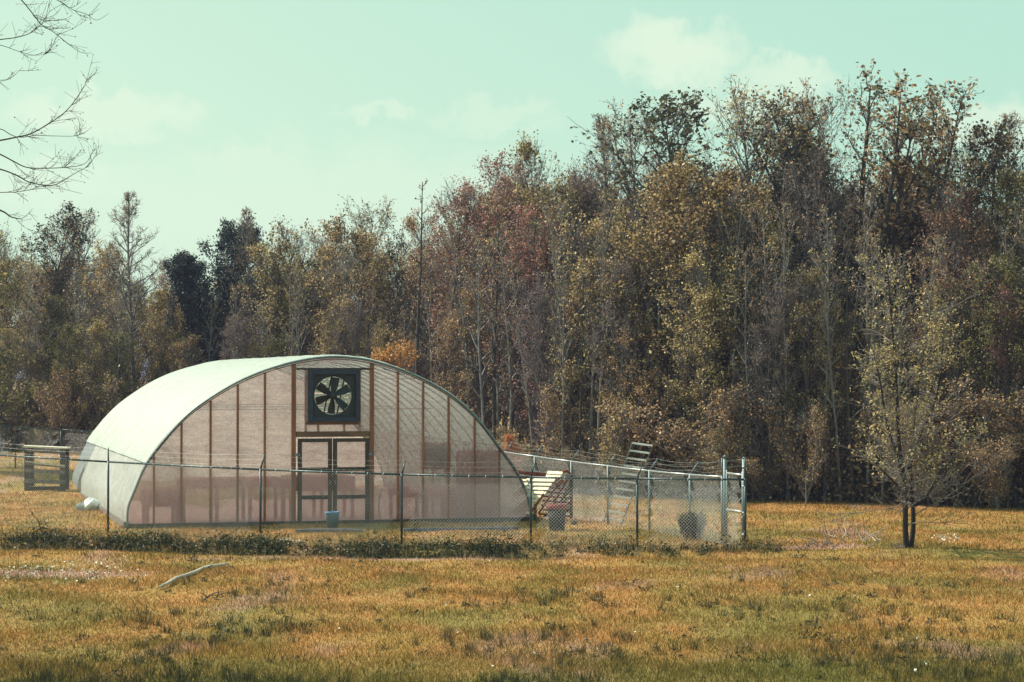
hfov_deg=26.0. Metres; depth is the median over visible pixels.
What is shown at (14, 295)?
tree
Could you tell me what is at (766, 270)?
tree
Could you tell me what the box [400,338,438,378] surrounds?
tree
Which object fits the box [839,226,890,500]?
tree
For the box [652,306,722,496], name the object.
tree
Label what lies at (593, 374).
tree
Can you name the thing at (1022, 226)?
tree
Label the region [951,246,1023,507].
tree
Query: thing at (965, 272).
tree
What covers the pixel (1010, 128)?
tree
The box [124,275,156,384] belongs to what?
tree
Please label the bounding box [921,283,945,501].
tree
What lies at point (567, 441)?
tree
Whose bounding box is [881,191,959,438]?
tree
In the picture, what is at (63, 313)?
tree
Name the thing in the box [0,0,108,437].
tree
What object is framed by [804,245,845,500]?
tree
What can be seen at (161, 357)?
tree
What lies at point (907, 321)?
tree
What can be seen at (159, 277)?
tree
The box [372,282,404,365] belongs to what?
tree
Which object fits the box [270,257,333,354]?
tree
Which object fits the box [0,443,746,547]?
chain link fence
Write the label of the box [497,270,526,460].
tree
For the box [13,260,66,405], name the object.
tree
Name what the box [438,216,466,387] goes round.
tree
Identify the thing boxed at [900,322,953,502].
tree
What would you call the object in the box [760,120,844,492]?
tree
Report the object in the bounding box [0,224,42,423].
tree
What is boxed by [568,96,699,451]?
tree
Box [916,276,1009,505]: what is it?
tree
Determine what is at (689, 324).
tree
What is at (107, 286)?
tree
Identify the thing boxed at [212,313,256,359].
tree
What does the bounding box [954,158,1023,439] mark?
tree
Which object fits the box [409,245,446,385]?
tree
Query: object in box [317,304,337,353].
tree
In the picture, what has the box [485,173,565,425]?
tree
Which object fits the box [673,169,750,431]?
tree
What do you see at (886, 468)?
shrub
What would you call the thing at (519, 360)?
tree
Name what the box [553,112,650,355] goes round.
tree
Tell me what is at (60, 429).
chain link fence
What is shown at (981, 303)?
tree
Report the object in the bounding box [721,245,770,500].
tree
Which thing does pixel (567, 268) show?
tree
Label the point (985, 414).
shrub
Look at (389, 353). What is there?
tree
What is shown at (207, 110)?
sky
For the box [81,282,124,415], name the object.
tree
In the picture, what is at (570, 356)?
tree
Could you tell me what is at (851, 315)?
tree
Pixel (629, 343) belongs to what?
tree
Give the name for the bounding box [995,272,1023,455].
tree
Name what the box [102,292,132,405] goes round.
tree
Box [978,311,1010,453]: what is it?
tree
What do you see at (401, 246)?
tree
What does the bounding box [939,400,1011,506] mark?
shrub
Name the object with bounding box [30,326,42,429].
tree
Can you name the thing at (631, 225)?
tree
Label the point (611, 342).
tree
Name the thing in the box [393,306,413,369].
tree
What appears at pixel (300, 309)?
tree
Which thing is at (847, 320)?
tree
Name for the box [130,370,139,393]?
tree
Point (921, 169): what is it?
tree
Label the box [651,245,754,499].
tree
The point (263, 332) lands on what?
tree
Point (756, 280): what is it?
tree
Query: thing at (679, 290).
tree
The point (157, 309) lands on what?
tree
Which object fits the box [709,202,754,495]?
tree
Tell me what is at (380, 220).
tree
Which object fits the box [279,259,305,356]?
tree
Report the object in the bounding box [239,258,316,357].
tree
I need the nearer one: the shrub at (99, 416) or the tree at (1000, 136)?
the tree at (1000, 136)
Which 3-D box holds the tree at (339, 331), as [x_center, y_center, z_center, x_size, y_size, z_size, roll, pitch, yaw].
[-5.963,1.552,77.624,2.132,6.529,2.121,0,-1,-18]
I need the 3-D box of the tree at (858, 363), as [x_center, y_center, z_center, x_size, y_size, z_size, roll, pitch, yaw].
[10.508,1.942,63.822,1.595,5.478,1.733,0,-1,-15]
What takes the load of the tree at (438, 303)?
on the ground at (550, 572)
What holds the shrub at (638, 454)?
on the ground at (550, 572)
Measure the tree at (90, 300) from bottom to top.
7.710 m
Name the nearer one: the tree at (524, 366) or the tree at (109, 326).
the tree at (524, 366)
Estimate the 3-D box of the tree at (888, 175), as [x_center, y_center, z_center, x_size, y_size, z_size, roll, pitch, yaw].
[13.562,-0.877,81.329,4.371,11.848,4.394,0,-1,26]
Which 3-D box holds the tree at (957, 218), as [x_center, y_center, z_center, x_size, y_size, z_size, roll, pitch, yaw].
[12.826,0.023,63.392,3.448,9.482,3.486,0,-1,28]
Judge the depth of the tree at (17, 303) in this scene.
93.87 m
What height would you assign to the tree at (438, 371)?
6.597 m
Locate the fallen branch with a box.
[158,562,228,587]
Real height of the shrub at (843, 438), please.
3.530 m
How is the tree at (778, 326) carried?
on the ground at (550, 572)
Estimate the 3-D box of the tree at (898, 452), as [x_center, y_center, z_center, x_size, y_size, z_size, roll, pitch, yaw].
[8.144,1.125,46.235,3.619,6.537,3.259,0,-1,0]
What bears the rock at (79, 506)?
on the ground at (550, 572)
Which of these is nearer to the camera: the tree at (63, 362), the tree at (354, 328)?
the tree at (354, 328)
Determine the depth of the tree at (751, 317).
65.00 m
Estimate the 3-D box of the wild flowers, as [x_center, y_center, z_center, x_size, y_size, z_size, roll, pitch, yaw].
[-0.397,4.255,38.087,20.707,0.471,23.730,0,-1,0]
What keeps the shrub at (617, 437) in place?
on the ground at (550, 572)
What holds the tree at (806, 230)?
on the ground at (550, 572)
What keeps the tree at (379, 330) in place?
on the ground at (550, 572)
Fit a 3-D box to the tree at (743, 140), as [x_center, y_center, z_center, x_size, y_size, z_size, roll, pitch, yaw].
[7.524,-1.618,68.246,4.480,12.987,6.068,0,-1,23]
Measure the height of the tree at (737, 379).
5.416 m
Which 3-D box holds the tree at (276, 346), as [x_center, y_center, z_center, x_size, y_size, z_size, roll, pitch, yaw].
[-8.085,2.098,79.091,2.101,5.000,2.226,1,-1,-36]
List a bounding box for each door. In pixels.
[295,438,331,520]
[333,438,372,519]
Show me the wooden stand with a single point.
(30, 451)
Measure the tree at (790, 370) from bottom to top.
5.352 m
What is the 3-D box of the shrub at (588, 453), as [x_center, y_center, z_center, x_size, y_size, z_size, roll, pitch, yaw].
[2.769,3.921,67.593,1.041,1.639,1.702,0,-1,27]
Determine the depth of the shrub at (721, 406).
64.08 m
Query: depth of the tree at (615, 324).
66.57 m
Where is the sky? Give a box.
[0,0,1023,376]
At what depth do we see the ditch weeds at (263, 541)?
46.06 m
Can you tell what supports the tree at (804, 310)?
on the ground at (550, 572)
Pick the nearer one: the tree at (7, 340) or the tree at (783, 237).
the tree at (783, 237)
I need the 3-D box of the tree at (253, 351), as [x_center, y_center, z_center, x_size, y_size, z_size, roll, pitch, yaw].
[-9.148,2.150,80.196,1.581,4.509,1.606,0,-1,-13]
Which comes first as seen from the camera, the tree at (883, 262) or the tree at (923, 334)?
the tree at (923, 334)
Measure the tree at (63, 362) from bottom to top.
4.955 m
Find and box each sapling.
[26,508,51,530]
[778,442,828,506]
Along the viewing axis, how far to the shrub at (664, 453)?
66.66 m
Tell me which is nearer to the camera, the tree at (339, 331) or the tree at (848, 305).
the tree at (848, 305)
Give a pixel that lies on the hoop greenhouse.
(368, 414)
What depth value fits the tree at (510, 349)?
70.29 m
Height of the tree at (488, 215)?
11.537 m
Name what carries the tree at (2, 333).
on the ground at (550, 572)
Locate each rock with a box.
[75,502,84,509]
[84,497,99,509]
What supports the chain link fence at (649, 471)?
on the ground at (550, 572)
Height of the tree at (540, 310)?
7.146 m
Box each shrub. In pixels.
[0,381,45,449]
[0,399,29,449]
[24,403,60,445]
[25,425,52,448]
[32,368,94,451]
[44,366,116,444]
[58,359,143,433]
[489,424,527,453]
[507,438,551,485]
[527,451,554,482]
[549,447,590,493]
[574,392,665,495]
[584,447,612,489]
[593,367,796,500]
[623,421,662,491]
[643,439,673,486]
[660,448,692,494]
[661,437,724,496]
[684,420,753,502]
[711,366,824,499]
[719,440,795,500]
[725,415,773,494]
[764,392,835,502]
[799,388,872,500]
[808,410,908,495]
[823,457,862,500]
[827,425,906,499]
[852,387,962,501]
[873,450,905,494]
[888,373,1023,506]
[903,437,977,505]
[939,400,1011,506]
[957,428,1023,509]
[1003,430,1023,506]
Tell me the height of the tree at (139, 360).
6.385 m
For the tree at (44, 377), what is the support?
on the ground at (550, 572)
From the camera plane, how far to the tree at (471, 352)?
72.67 m
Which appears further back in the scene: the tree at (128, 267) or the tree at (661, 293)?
the tree at (128, 267)
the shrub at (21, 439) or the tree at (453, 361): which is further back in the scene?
the shrub at (21, 439)
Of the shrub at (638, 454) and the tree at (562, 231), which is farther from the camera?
the tree at (562, 231)
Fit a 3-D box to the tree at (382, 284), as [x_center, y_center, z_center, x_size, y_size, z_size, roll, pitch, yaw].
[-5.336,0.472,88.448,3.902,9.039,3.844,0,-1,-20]
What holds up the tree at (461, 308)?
on the ground at (550, 572)
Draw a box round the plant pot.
[546,503,567,530]
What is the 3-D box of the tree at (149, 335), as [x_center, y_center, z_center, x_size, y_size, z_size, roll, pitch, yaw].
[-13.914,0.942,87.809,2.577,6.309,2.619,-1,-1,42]
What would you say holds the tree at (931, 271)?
on the ground at (550, 572)
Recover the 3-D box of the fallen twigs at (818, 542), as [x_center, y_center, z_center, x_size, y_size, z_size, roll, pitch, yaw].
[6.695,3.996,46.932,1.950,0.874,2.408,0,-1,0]
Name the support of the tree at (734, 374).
on the ground at (550, 572)
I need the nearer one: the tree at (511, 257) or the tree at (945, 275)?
the tree at (945, 275)
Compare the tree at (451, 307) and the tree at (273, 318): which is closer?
the tree at (451, 307)
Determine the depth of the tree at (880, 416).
62.61 m
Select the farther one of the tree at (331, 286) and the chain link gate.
the tree at (331, 286)
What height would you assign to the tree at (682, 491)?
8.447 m
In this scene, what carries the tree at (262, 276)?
on the ground at (550, 572)
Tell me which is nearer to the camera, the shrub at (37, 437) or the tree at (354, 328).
the tree at (354, 328)
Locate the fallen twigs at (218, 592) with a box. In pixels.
[200,590,231,600]
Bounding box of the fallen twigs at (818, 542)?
[785,507,883,548]
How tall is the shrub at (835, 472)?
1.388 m
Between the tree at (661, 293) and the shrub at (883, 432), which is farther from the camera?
the tree at (661, 293)
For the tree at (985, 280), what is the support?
on the ground at (550, 572)
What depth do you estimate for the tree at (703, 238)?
65.19 m
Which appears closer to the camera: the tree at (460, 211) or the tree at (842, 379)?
the tree at (842, 379)
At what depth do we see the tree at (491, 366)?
78.96 m
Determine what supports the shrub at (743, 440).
on the ground at (550, 572)
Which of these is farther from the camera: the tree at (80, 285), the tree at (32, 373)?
the tree at (80, 285)
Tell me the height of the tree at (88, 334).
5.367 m
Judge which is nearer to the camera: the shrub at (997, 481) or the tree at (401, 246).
the shrub at (997, 481)
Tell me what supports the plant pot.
on the ground at (550, 572)
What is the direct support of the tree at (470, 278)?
on the ground at (550, 572)
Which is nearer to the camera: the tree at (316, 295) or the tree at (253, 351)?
the tree at (253, 351)
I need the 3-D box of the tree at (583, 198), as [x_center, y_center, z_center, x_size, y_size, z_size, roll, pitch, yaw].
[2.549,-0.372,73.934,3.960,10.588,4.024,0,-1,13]
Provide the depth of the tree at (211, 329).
82.17 m
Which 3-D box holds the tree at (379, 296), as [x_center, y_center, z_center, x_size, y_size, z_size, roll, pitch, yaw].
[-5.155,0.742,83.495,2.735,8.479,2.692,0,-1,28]
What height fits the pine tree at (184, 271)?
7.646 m
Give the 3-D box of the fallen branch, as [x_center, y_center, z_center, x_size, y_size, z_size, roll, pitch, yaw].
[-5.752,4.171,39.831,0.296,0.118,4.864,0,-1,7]
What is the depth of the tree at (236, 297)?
80.05 m
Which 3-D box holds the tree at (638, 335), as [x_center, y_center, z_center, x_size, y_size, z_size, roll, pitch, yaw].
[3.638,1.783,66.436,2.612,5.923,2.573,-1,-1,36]
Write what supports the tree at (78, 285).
on the ground at (550, 572)
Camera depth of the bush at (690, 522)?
48.84 m
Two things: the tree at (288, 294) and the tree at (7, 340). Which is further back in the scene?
the tree at (7, 340)
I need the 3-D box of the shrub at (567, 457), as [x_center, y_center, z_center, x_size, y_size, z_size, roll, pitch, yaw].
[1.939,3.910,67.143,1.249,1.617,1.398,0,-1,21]
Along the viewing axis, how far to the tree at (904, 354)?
63.52 m
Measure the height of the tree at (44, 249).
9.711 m
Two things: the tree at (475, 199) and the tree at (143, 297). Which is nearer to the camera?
the tree at (475, 199)
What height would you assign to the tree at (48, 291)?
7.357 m
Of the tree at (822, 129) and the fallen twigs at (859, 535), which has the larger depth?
the tree at (822, 129)
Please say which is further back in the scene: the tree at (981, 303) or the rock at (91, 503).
the tree at (981, 303)
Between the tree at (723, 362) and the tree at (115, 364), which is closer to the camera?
the tree at (723, 362)
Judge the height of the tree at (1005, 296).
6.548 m
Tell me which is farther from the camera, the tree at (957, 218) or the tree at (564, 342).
the tree at (564, 342)
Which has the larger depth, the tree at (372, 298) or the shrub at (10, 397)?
the shrub at (10, 397)
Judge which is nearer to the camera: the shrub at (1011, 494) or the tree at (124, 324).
the shrub at (1011, 494)
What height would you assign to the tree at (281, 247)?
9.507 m
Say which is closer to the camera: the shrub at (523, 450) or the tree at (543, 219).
the shrub at (523, 450)
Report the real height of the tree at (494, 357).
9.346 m
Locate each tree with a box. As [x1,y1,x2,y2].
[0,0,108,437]
[0,200,101,393]
[0,223,46,397]
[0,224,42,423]
[0,251,31,394]
[0,284,23,378]
[0,318,12,358]
[0,324,24,445]
[8,332,48,444]
[12,267,74,423]
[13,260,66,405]
[16,257,39,444]
[20,262,52,411]
[22,290,86,445]
[24,209,103,443]
[29,261,77,408]
[29,264,86,423]
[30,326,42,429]
[43,322,92,450]
[47,250,96,408]
[62,303,82,400]
[63,262,93,449]
[72,262,122,375]
[72,315,121,433]
[74,237,143,401]
[75,189,169,390]
[75,310,96,387]
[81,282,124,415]
[95,278,143,388]
[97,289,150,395]
[98,287,118,379]
[99,317,147,408]
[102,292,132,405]
[118,333,132,401]
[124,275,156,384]
[127,281,187,384]
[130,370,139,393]
[132,247,215,383]
[137,289,181,382]
[140,292,161,383]
[144,249,239,371]
[144,351,184,384]
[160,331,207,369]
[165,338,175,371]
[182,297,212,363]
[192,213,285,360]
[198,293,224,362]
[205,278,249,354]
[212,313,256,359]
[219,206,269,353]
[225,284,247,358]
[238,240,317,357]
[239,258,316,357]
[239,280,275,350]
[239,338,263,358]
[245,300,271,357]
[256,305,271,357]
[257,333,306,357]
[258,214,349,355]
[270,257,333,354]
[278,265,316,355]
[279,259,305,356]
[286,268,313,355]
[297,258,344,351]
[300,231,358,351]
[301,205,403,355]
[306,239,363,354]
[306,294,320,354]
[317,194,419,354]
[317,292,366,354]
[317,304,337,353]
[322,243,362,356]
[329,293,371,357]
[333,248,399,340]
[352,250,400,355]
[352,287,379,356]
[356,282,376,355]
[356,314,405,367]
[363,224,427,372]
[370,334,421,371]
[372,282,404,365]
[374,207,449,384]
[380,272,430,368]
[393,238,465,386]
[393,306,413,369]
[395,178,432,374]
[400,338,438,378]
[406,240,485,394]
[407,175,505,409]
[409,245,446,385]
[421,309,492,411]
[422,295,453,381]
[431,220,473,396]
[433,287,463,395]
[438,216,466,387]
[440,213,487,408]
[440,285,511,439]
[447,192,501,426]
[450,150,559,443]
[455,179,517,427]
[456,229,500,424]
[460,236,496,404]
[462,225,514,433]
[465,179,526,438]
[470,172,549,442]
[476,129,593,452]
[479,238,506,445]
[480,199,590,470]
[481,204,505,436]
[482,256,547,444]
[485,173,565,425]
[485,217,526,432]
[496,167,602,452]
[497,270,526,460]
[501,257,539,490]
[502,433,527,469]
[507,271,571,490]
[511,197,541,436]
[526,149,635,446]
[528,188,580,492]
[529,171,614,448]
[535,378,604,491]
[540,210,638,491]
[541,191,578,486]
[549,264,580,494]
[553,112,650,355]
[553,300,600,449]
[565,183,628,439]
[567,87,758,490]
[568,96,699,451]
[568,234,596,493]
[569,186,695,484]
[570,177,624,494]
[575,209,629,494]
[579,253,665,495]
[587,150,750,494]
[594,301,675,496]
[600,258,627,395]
[602,239,645,495]
[605,180,684,413]
[611,214,641,493]
[616,268,657,494]
[639,169,695,425]
[640,202,676,495]
[645,190,728,433]
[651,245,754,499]
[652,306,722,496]
[655,269,675,414]
[660,150,779,493]
[661,260,689,497]
[671,259,693,407]
[673,75,817,443]
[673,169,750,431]
[679,232,723,415]
[681,221,715,498]
[688,204,737,496]
[691,182,815,431]
[692,166,748,426]
[707,237,760,427]
[708,170,782,381]
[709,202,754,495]
[716,178,761,500]
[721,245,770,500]
[724,318,773,497]
[730,58,1017,438]
[735,279,806,500]
[740,271,765,497]
[743,196,787,449]
[743,201,775,500]
[754,252,789,371]
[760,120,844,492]
[761,199,805,500]
[764,319,817,500]
[766,209,857,362]
[768,143,870,492]
[773,75,867,492]
[773,193,855,430]
[774,261,853,500]
[795,248,833,498]
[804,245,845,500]
[805,299,865,500]
[807,204,853,500]
[816,242,997,548]
[821,188,896,434]
[825,187,885,424]
[828,197,870,502]
[830,187,881,496]
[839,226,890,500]
[840,176,888,421]
[848,182,928,447]
[853,317,903,500]
[854,231,889,501]
[856,158,902,432]
[863,303,922,501]
[865,249,904,502]
[872,143,966,416]
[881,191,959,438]
[882,246,923,502]
[891,179,1013,496]
[896,203,966,444]
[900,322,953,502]
[904,234,946,503]
[911,301,938,504]
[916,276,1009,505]
[921,126,1004,435]
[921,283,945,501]
[927,236,947,504]
[934,263,977,402]
[935,118,1023,440]
[949,262,989,496]
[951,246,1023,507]
[951,257,993,505]
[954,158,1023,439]
[957,233,1021,441]
[959,110,1023,414]
[972,277,1023,507]
[976,233,1023,404]
[977,291,994,502]
[978,223,1023,505]
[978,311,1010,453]
[988,251,1021,497]
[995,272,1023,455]
[1008,203,1023,345]
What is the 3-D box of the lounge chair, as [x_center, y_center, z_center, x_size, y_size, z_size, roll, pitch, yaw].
[0.740,3.857,55.508,1.579,1.271,1.127,0,-1,0]
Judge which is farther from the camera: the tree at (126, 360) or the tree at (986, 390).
the tree at (126, 360)
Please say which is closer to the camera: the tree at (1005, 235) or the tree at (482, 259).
the tree at (1005, 235)
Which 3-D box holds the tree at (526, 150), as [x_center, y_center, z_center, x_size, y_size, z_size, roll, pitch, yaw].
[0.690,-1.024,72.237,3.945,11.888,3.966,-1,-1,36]
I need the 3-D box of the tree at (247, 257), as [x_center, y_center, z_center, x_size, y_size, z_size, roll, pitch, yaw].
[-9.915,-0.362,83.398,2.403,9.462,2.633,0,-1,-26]
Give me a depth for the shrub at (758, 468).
63.47 m
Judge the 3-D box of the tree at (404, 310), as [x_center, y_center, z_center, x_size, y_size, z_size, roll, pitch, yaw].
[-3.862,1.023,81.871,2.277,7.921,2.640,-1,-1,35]
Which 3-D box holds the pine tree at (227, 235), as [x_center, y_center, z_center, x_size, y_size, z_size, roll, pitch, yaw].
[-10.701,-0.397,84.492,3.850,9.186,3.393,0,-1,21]
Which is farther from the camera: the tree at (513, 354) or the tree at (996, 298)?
the tree at (513, 354)
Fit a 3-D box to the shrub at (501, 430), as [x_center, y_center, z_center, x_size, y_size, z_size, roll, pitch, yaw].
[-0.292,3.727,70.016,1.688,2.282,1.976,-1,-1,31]
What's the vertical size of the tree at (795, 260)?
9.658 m
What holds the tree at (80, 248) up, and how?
on the ground at (550, 572)
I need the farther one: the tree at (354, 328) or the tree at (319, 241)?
the tree at (319, 241)
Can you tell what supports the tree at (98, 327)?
on the ground at (550, 572)
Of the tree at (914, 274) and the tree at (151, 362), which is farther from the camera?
the tree at (151, 362)
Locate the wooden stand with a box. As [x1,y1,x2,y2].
[23,445,70,490]
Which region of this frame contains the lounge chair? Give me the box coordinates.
[518,469,572,521]
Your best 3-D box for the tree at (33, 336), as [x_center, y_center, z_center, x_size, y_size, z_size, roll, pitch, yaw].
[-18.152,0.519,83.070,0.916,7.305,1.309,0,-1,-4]
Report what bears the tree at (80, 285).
on the ground at (550, 572)
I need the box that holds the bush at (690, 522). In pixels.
[676,509,708,539]
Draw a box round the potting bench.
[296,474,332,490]
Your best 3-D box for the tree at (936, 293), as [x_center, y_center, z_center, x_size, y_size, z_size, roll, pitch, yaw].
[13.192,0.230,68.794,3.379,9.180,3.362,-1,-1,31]
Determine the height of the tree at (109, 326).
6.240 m
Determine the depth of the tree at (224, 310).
87.51 m
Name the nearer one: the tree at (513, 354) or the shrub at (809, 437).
the shrub at (809, 437)
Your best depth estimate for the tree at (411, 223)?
78.81 m
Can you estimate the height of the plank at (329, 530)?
0.067 m
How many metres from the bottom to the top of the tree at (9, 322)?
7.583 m
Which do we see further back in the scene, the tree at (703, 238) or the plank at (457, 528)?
the tree at (703, 238)
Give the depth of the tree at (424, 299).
85.12 m
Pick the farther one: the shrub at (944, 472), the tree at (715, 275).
the tree at (715, 275)
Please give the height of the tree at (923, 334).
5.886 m
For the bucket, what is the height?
0.430 m
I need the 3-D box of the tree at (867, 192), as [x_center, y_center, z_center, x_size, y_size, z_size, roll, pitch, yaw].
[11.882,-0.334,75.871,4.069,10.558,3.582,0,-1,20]
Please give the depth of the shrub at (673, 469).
65.60 m
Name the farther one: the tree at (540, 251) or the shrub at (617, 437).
the tree at (540, 251)
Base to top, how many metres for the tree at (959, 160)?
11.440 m
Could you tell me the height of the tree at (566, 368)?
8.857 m
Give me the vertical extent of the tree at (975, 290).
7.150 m
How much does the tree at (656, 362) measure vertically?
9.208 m
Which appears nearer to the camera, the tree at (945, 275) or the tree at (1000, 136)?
the tree at (945, 275)
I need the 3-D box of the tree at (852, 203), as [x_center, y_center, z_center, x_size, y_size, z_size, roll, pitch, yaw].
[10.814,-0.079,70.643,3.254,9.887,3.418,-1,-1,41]
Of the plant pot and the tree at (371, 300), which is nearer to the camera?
the plant pot
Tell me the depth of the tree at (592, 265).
73.98 m
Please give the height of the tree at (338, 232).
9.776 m
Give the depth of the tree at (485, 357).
71.16 m
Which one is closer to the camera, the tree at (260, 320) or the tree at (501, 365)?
the tree at (501, 365)
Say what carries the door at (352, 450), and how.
in the hoop greenhouse
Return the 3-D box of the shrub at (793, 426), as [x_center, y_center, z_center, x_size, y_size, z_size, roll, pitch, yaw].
[7.704,2.789,64.038,3.506,4.131,2.995,-1,-1,39]
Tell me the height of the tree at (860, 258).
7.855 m
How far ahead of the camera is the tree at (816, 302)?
64.65 m
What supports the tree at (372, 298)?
on the ground at (550, 572)
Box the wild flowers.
[0,532,1020,671]
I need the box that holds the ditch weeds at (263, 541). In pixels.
[0,518,785,559]
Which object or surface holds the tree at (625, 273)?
on the ground at (550, 572)
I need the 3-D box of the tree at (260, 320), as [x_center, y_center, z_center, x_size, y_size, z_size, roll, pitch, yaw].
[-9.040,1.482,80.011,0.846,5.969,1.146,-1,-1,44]
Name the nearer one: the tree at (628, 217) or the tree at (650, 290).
the tree at (628, 217)
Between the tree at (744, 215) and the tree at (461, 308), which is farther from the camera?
the tree at (461, 308)
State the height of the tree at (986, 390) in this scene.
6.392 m
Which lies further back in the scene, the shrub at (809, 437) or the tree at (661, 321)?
the tree at (661, 321)
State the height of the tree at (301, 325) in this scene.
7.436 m
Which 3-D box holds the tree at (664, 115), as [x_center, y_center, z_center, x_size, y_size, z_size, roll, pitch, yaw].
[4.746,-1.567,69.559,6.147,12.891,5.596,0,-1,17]
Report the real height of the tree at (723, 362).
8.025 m
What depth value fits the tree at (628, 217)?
67.36 m
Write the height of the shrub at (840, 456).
2.790 m
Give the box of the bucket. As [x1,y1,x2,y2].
[325,511,339,528]
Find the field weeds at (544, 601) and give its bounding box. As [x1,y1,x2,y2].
[0,543,1018,681]
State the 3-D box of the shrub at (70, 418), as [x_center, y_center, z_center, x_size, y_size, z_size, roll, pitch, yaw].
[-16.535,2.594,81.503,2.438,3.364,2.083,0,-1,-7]
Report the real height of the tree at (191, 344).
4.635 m
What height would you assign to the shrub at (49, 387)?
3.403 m
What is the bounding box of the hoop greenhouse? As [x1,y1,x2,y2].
[72,355,533,527]
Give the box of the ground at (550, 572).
[0,378,1023,681]
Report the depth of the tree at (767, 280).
65.00 m
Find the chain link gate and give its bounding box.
[723,455,744,545]
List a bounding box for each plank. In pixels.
[296,528,362,531]
[403,527,518,531]
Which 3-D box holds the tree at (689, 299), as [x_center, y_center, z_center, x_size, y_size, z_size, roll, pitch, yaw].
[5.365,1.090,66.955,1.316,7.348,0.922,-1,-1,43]
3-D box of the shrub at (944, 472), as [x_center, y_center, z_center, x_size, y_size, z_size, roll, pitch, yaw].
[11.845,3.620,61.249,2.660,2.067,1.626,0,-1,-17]
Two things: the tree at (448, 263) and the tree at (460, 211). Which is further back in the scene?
the tree at (448, 263)
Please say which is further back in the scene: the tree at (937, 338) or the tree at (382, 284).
the tree at (382, 284)
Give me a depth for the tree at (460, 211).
76.42 m
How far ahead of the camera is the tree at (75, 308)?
82.48 m
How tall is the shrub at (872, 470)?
2.316 m
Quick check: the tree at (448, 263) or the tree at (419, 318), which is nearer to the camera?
the tree at (419, 318)
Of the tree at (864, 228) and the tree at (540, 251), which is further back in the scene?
the tree at (540, 251)
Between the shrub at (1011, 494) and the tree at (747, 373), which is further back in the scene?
the tree at (747, 373)
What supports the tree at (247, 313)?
on the ground at (550, 572)
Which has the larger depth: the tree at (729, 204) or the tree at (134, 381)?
the tree at (134, 381)
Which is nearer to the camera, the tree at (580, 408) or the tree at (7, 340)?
the tree at (580, 408)
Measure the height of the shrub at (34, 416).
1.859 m
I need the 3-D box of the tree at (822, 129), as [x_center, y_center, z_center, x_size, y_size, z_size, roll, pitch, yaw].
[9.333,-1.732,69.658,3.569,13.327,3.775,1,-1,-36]
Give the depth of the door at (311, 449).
53.92 m
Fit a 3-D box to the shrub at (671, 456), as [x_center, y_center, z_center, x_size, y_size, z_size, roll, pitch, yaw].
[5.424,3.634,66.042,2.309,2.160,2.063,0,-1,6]
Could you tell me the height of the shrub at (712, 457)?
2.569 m
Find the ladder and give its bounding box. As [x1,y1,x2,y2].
[603,441,653,524]
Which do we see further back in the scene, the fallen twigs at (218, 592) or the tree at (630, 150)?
the tree at (630, 150)
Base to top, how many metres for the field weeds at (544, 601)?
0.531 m
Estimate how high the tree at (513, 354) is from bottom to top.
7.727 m
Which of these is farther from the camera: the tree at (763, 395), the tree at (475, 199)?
the tree at (475, 199)
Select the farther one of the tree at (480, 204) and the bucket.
the tree at (480, 204)
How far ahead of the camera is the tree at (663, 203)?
66.28 m
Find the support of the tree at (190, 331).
on the ground at (550, 572)
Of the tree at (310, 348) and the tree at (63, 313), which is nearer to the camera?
the tree at (310, 348)
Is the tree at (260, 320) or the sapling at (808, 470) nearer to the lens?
the sapling at (808, 470)
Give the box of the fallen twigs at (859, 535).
[828,519,890,541]
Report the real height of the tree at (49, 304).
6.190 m
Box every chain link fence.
[0,420,92,467]
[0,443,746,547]
[501,442,722,544]
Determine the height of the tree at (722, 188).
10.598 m
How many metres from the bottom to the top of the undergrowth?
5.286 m
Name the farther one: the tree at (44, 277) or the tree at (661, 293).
the tree at (44, 277)
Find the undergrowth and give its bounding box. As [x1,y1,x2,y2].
[0,360,1023,507]
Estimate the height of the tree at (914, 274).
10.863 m
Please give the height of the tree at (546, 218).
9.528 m
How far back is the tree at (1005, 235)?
62.10 m
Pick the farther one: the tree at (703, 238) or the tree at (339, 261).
the tree at (339, 261)
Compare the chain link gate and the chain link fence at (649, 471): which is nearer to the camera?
the chain link gate
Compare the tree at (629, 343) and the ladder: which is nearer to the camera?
the ladder
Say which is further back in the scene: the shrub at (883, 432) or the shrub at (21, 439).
the shrub at (21, 439)
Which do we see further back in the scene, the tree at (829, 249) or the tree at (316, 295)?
the tree at (316, 295)
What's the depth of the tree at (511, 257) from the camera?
77.68 m
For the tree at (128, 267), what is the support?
on the ground at (550, 572)
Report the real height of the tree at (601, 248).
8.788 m
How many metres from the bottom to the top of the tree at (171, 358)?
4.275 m

